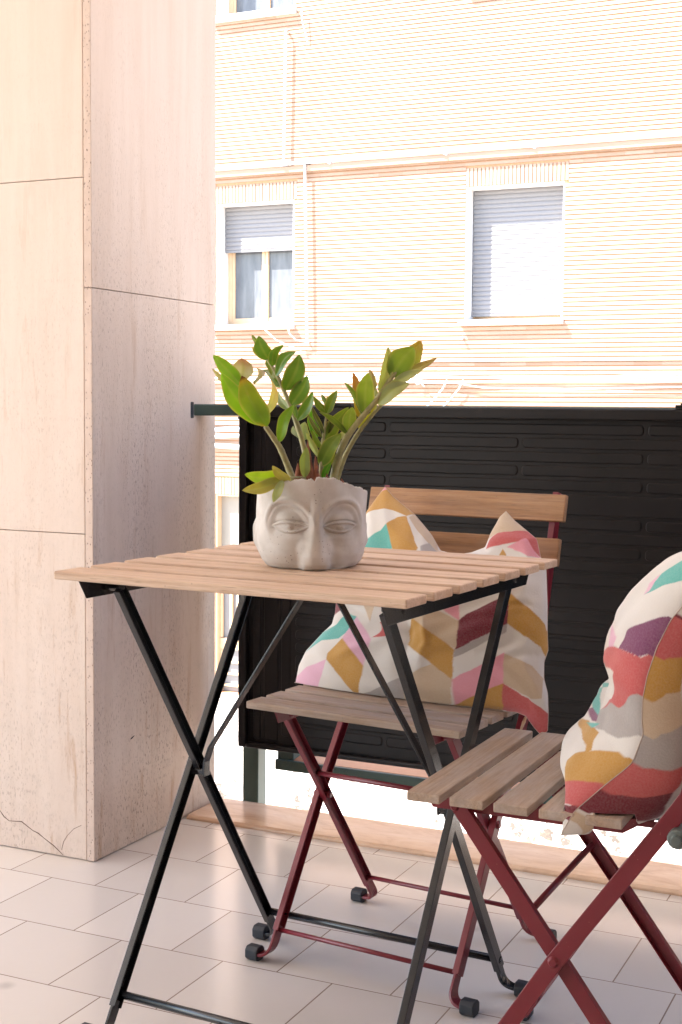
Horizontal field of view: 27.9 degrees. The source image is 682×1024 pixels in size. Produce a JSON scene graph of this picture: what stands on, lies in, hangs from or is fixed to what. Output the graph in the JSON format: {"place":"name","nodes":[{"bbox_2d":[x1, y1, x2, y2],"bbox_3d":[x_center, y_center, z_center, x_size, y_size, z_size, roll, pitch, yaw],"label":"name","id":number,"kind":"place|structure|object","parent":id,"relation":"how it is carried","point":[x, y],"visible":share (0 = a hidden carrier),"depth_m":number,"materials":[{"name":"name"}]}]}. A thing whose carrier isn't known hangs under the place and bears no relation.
{"place":"outdoors","nodes":[
{"label":"outdoors","id":0,"kind":"place"},
{"bbox_2d":[0,818,681,1023],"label":"floor","id":1,"kind":"structure","parent":0,"point":[67,924],"depth_m":2.40,"materials":[{"name":"beige tile"}]},
{"bbox_2d":[0,0,215,861],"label":"stone pillar","id":2,"kind":"structure","parent":1,"relation":"on","point":[107,236],"depth_m":2.84,"materials":[{"name":"stone"}]},
{"bbox_2d":[54,541,556,1023],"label":"folding table","id":3,"kind":"object","parent":1,"relation":"on","point":[398,585],"visible":0.88,"depth_m":2.01,"materials":[{"name":"brown wood"}]},
{"bbox_2d":[253,477,367,570],"bbox_3d":[-0.044,0.011,2.022,0.162,0.135,0.162,3,5,29],"label":"face planter","id":4,"kind":"object","parent":3,"relation":"on","point":[319,524],"visible":0.97,"depth_m":1.96,"materials":[{"name":"concrete"}]},
{"bbox_2d":[212,335,436,501],"bbox_3d":[-0.023,-0.137,1.984,0.328,0.241,0.121,0,4,-3],"label":"potted plant","id":5,"kind":"object","parent":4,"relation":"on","point":[246,401],"visible":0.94,"depth_m":2.00,"materials":[{"name":"green plant"}]},
{"bbox_2d":[245,485,567,1017],"bbox_3d":[0.124,0.362,2.350,0.426,0.788,0.440,3,5,31],"label":"folding chair","id":6,"kind":"object","parent":1,"relation":"on","point":[447,722],"visible":0.65,"depth_m":2.35,"materials":[{"name":"brown wood"}]},
{"bbox_2d":[294,487,548,733],"bbox_3d":[0.160,0.157,2.332,0.480,0.380,0.187,3,5,31],"label":"cushion","id":7,"kind":"object","parent":6,"relation":"on","point":[445,649],"visible":0.74,"depth_m":2.25,"materials":[{"name":"fabric"}]},
{"bbox_2d":[407,728,681,1023],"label":"folding chair","id":8,"kind":"object","parent":1,"relation":"on","point":[526,798],"visible":0.87,"depth_m":1.73,"materials":[{"name":"brown wood"}]},
{"bbox_2d":[560,551,681,835],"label":"cushion","id":9,"kind":"object","parent":8,"relation":"on","point":[621,750],"visible":0.98,"depth_m":1.63,"materials":[{"name":"fabric"}]},
{"bbox_2d":[214,0,681,864],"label":"apartment building","id":10,"kind":"structure","parent":0,"point":[480,200],"depth_m":12.67,"materials":[{"name":"brick"}]},
{"bbox_2d":[215,494,238,703],"bbox_3d":[-0.848,0.877,13.848,1.400,2.096,0.410,2,5,25],"label":"window","id":11,"kind":"structure","parent":10,"relation":"in","point":[227,506],"depth_m":13.98,"materials":[{"name":"beige paint"}]},
{"bbox_2d":[215,200,294,330],"bbox_3d":[-0.818,-2.429,13.629,0.920,1.248,0.360,2,5,25],"label":"window","id":12,"kind":"structure","parent":10,"relation":"in","point":[255,240],"depth_m":13.74,"materials":[{"name":"white paint"}]},
{"bbox_2d":[216,0,296,22],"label":"window","id":13,"kind":"structure","parent":10,"relation":"in","point":[226,10],"depth_m":13.52,"materials":[{"name":"white paint"}]},
{"bbox_2d":[458,181,564,325],"bbox_3d":[1.593,-2.329,12.500,0.972,1.258,0.360,2,5,25],"label":"window","id":14,"kind":"structure","parent":10,"relation":"in","point":[514,233],"depth_m":12.55,"materials":[{"name":"white paint"}]},
{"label":"balcony slab","id":15,"kind":"structure","parent":0,"visible":0},
{"bbox_2d":[191,402,674,820],"bbox_3d":[1.595,0.419,2.323,4.249,1.185,0.194,2,5,25],"label":"balcony railing","id":16,"kind":"object","parent":15,"relation":"attached to","point":[254,774],"visible":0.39,"depth_m":3.13,"materials":[{"name":"black metal"}]},
{"bbox_2d":[238,403,681,786],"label":"embossed metal screen","id":17,"kind":"object","parent":16,"relation":"hanging from","point":[614,476],"visible":0.32,"depth_m":2.85,"materials":[{"name":"black paint"}]},
{"bbox_2d":[187,798,681,896],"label":"marble kerb","id":18,"kind":"structure","parent":15,"relation":"on","point":[652,876],"depth_m":2.93,"materials":[{"name":"beige stone"}]}
]}

